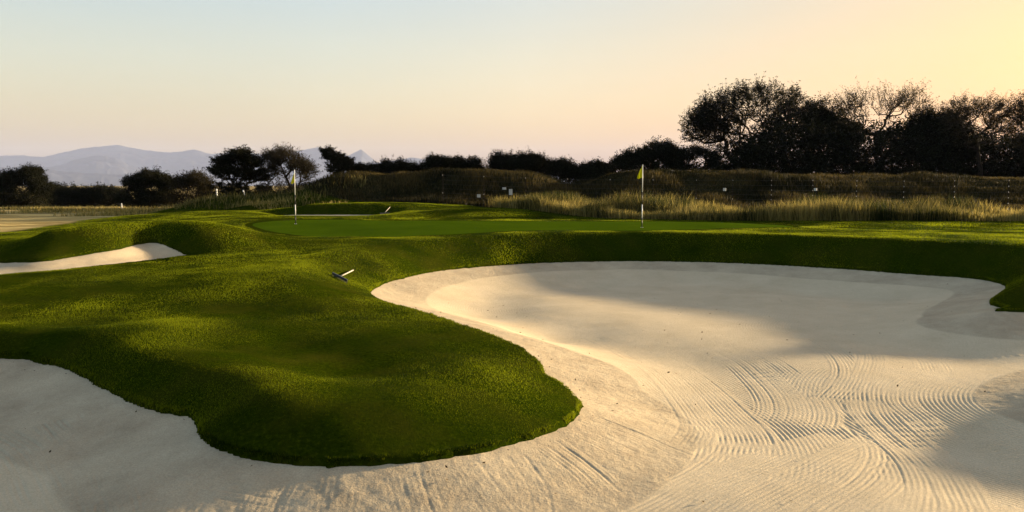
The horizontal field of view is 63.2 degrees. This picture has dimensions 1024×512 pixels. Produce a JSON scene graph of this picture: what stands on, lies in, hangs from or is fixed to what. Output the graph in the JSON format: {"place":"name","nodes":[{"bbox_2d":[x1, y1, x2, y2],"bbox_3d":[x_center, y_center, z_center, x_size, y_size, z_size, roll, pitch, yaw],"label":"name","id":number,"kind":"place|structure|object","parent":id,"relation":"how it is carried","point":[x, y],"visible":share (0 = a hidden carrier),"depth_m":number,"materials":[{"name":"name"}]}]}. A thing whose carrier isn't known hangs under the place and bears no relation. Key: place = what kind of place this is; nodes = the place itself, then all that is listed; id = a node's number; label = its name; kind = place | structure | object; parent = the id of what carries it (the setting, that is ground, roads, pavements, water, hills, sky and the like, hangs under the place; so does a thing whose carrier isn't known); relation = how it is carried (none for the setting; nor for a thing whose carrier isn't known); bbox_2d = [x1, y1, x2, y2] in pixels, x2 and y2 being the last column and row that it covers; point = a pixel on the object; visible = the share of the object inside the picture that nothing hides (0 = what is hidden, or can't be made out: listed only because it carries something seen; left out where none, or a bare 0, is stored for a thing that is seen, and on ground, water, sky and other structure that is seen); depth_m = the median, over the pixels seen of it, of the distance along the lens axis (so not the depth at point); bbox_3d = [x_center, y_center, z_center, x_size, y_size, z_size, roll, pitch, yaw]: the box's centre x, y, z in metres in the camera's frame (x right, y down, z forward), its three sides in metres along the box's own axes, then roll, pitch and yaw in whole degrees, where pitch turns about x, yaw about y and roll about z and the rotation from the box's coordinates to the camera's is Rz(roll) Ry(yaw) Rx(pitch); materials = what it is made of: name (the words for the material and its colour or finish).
{"place":"outdoors","nodes":[
{"label":"outdoors","id":0,"kind":"place"},
{"bbox_2d":[42,156,141,174],"bbox_3d":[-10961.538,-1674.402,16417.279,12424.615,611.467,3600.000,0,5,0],"label":"mountains","id":1,"kind":"structure","parent":0,"point":[102,165],"depth_m":16162.11,"materials":[{"name":"grey stone"}]},
{"bbox_2d":[0,167,292,185],"bbox_3d":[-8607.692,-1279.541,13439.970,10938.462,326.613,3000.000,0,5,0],"label":"mountains","id":2,"kind":"structure","parent":0,"point":[77,178],"depth_m":13018.42,"materials":[{"name":"grey stone"}]},
{"bbox_2d":[0,171,370,215],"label":"field grass","id":3,"kind":"structure","parent":0,"point":[107,211],"depth_m":57.55,"materials":[{"name":"green plant"}]},
{"bbox_2d":[0,145,570,184],"bbox_3d":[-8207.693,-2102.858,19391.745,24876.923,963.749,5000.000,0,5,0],"label":"mountains","id":4,"kind":"structure","parent":0,"point":[171,163],"depth_m":19137.89,"materials":[{"name":"grey stone"}]},
{"bbox_2d":[24,262,985,501],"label":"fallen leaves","id":5,"kind":"object","parent":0,"point":[568,380],"visible":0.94,"depth_m":10.45,"materials":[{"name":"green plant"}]},
{"bbox_2d":[0,171,1023,468],"bbox_3d":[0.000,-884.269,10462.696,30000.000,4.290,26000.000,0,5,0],"label":"ground","id":6,"kind":"structure","parent":0,"point":[400,435],"depth_m":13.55,"materials":[{"name":"green plant"}]},
{"bbox_2d":[0,162,56,206],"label":"dense tree","id":7,"kind":"object","parent":6,"relation":"on","point":[32,179],"visible":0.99,"depth_m":86.73,"materials":[{"name":"green plant"}]},
{"bbox_2d":[43,181,78,205],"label":"hedge bush","id":8,"kind":"object","parent":6,"relation":"on","point":[59,190],"visible":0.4,"depth_m":98.55,"materials":[{"name":"green plant"}]},
{"bbox_2d":[55,184,102,205],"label":"hedge bush","id":9,"kind":"object","parent":6,"relation":"on","point":[75,196],"visible":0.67,"depth_m":98.09,"materials":[{"name":"green plant"}]},
{"bbox_2d":[0,243,183,273],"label":"bunker sand","id":10,"kind":"structure","parent":6,"relation":"on","point":[145,251],"depth_m":20.36,"materials":[{"name":"beige sand"}]},
{"bbox_2d":[81,181,131,205],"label":"hedge bush","id":11,"kind":"object","parent":6,"relation":"on","point":[104,194],"visible":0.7,"depth_m":98.43,"materials":[{"name":"green plant"}]},
{"bbox_2d":[111,164,176,207],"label":"rounded bush","id":12,"kind":"object","parent":6,"relation":"on","point":[143,182],"visible":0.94,"depth_m":80.67,"materials":[{"name":"green plant"}]},
{"bbox_2d":[162,166,219,204],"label":"pale twiggy bush","id":13,"kind":"object","parent":6,"relation":"on","point":[195,179],"visible":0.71,"depth_m":79.09,"materials":[{"name":"green plant"}]},
{"bbox_2d":[199,144,274,196],"bbox_3d":[-20.362,-5.969,61.864,5.586,4.780,4.183,0,5,0],"label":"layered tree","id":14,"kind":"object","parent":6,"relation":"on","point":[243,163],"visible":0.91,"depth_m":61.09,"materials":[{"name":"green plant"}]},
{"bbox_2d":[254,143,322,193],"bbox_3d":[-16.740,-6.115,62.811,5.813,5.043,4.753,0,5,0],"label":"open crowned tree","id":15,"kind":"object","parent":6,"relation":"on","point":[277,156],"visible":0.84,"depth_m":62.27,"materials":[{"name":"green plant"}]},
{"bbox_2d":[286,215,354,215],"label":"bunker sand","id":16,"kind":"structure","parent":6,"relation":"on","point":[334,215],"depth_m":45.74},
{"bbox_2d":[318,144,356,176],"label":"windswept tree","id":17,"kind":"object","parent":6,"relation":"on","point":[341,162],"visible":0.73,"depth_m":72.90,"materials":[{"name":"green plant"}]},
{"bbox_2d":[332,270,353,282],"bbox_3d":[-3.688,0.413,18.083,0.367,0.204,1.571,-1,5,-6],"label":"bunker rake","id":18,"kind":"object","parent":6,"relation":"on","point":[339,277],"visible":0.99,"depth_m":17.55,"materials":[{"name":"black paint"}]},
{"bbox_2d":[345,161,385,173],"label":"skyline bush","id":19,"kind":"object","parent":6,"relation":"on","point":[367,167],"visible":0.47,"depth_m":74.66,"materials":[{"name":"green plant"}]},
{"bbox_2d":[373,154,416,173],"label":"skyline bush","id":20,"kind":"object","parent":6,"relation":"on","point":[394,165],"visible":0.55,"depth_m":76.49,"materials":[{"name":"green plant"}]},
{"bbox_2d":[409,158,425,173],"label":"skyline bush","id":21,"kind":"object","parent":6,"relation":"on","point":[419,166],"visible":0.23,"depth_m":78.39,"materials":[{"name":"green plant"}]},
{"bbox_2d":[422,152,459,172],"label":"skyline bush","id":22,"kind":"object","parent":6,"relation":"on","point":[434,161],"visible":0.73,"depth_m":74.12,"materials":[{"name":"green plant"}]},
{"bbox_2d":[453,152,490,169],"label":"skyline bush","id":23,"kind":"object","parent":6,"relation":"on","point":[470,162],"visible":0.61,"depth_m":76.32,"materials":[{"name":"green plant"}]},
{"bbox_2d":[483,149,518,170],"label":"skyline bush","id":24,"kind":"object","parent":6,"relation":"on","point":[498,160],"visible":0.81,"depth_m":77.97,"materials":[{"name":"green plant"}]},
{"bbox_2d":[0,261,1023,511],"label":"bunker sand","id":25,"kind":"structure","parent":6,"relation":"on","point":[798,389],"depth_m":9.52,"materials":[{"name":"beige sand"}]},
{"bbox_2d":[253,220,792,236],"bbox_3d":[0.200,-1.033,30.582,21.840,0.261,11.280,0,5,0],"label":"putting green","id":26,"kind":"object","parent":6,"relation":"on","point":[321,228],"visible":0.92,"depth_m":30.13,"materials":[{"name":"green plant"}]},
{"bbox_2d":[291,170,295,223],"bbox_3d":[-8.692,-2.309,33.176,0.193,2.252,0.118,0,5,0],"label":"golf flagstick","id":27,"kind":"object","parent":26,"relation":"on","point":[293,180],"visible":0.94,"depth_m":33.13,"materials":[{"name":"white paint"}]},
{"bbox_2d":[637,165,642,226],"bbox_3d":[4.402,-2.008,28.592,0.262,2.252,0.108,0,5,-3],"label":"golf flagstick","id":28,"kind":"object","parent":26,"relation":"on","point":[640,174],"visible":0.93,"depth_m":28.54,"materials":[{"name":"white paint"}]},
{"bbox_2d":[508,149,551,174],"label":"skyline bush","id":29,"kind":"object","parent":6,"relation":"on","point":[531,161],"visible":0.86,"depth_m":74.16,"materials":[{"name":"green plant"}]},
{"bbox_2d":[539,155,579,181],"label":"skyline bush","id":30,"kind":"object","parent":6,"relation":"on","point":[559,169],"visible":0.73,"depth_m":76.80,"materials":[{"name":"green plant"}]},
{"bbox_2d":[564,160,586,182],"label":"skyline bush","id":31,"kind":"object","parent":6,"relation":"on","point":[579,172],"visible":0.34,"depth_m":78.64,"materials":[{"name":"green plant"}]},
{"bbox_2d":[577,156,620,182],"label":"skyline bush","id":32,"kind":"object","parent":6,"relation":"on","point":[596,168],"visible":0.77,"depth_m":74.93,"materials":[{"name":"green plant"}]},
{"bbox_2d":[608,135,692,171],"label":"dark bush","id":33,"kind":"object","parent":6,"relation":"on","point":[654,155],"visible":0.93,"depth_m":87.66,"materials":[{"name":"green plant"}]},
{"bbox_2d":[302,166,1023,212],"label":"dune grass","id":34,"kind":"structure","parent":6,"relation":"on","point":[1015,200],"depth_m":56.19,"materials":[{"name":"green plant"}]},
{"bbox_2d":[677,140,726,170],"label":"open bush","id":35,"kind":"object","parent":6,"relation":"on","point":[699,151],"visible":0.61,"depth_m":89.48,"materials":[{"name":"green plant"}]},
{"bbox_2d":[442,174,1023,211],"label":"wire fence","id":36,"kind":"object","parent":6,"relation":"on","point":[771,180],"visible":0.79,"depth_m":44.96,"materials":[{"name":"metal"}]},
{"bbox_2d":[677,71,844,173],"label":"acacia tree","id":37,"kind":"object","parent":6,"relation":"on","point":[706,120],"visible":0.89,"depth_m":92.69,"materials":[{"name":"green plant"}]},
{"bbox_2d":[767,201,786,213],"bbox_3d":[11.789,-1.972,36.965,1.250,1.021,1.354,0,5,0],"label":"weed clump","id":38,"kind":"object","parent":6,"relation":"on","point":[777,208],"visible":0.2,"depth_m":36.73,"materials":[{"name":"green plant"}]},
{"bbox_2d":[797,107,874,173],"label":"leafy tree","id":39,"kind":"object","parent":6,"relation":"on","point":[825,118],"visible":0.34,"depth_m":91.27,"materials":[{"name":"green plant"}]},
{"bbox_2d":[697,107,1023,177],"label":"thicket","id":40,"kind":"object","parent":6,"relation":"on","point":[1001,162],"visible":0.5,"depth_m":88.39,"materials":[{"name":"green plant"}]},
{"bbox_2d":[868,200,896,211],"bbox_3d":[16.432,-1.990,36.773,1.467,1.058,1.341,-2,5,-24],"label":"weed clump","id":41,"kind":"object","parent":6,"relation":"on","point":[885,204],"visible":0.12,"depth_m":36.60,"materials":[{"name":"green plant"}]},
{"bbox_2d":[822,76,949,171],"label":"bare topped tree","id":42,"kind":"object","parent":6,"relation":"on","point":[899,101],"visible":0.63,"depth_m":90.33,"materials":[{"name":"brown plant"}]},
{"bbox_2d":[890,105,988,172],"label":"leafy tree","id":43,"kind":"object","parent":6,"relation":"on","point":[926,118],"visible":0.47,"depth_m":87.88,"materials":[{"name":"green plant"}]},
{"bbox_2d":[932,89,1023,176],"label":"round twiggy tree","id":44,"kind":"object","parent":6,"relation":"on","point":[965,110],"visible":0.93,"depth_m":85.69,"materials":[{"name":"brown plant"}]},
{"bbox_2d":[999,89,1023,160],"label":"edge tree","id":45,"kind":"object","parent":6,"relation":"on","point":[1019,119],"visible":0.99,"depth_m":83.98,"materials":[{"name":"green plant"}]},
{"bbox_2d":[0,0,1023,170],"label":"sky","id":46,"kind":"structure","parent":0,"point":[581,80],"materials":[{"name":"beige"}]},
{"bbox_2d":[486,189,1023,220],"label":"tall grass","id":47,"kind":"structure","parent":0,"point":[673,209],"depth_m":36.95,"materials":[{"name":"green plant"}]}
]}

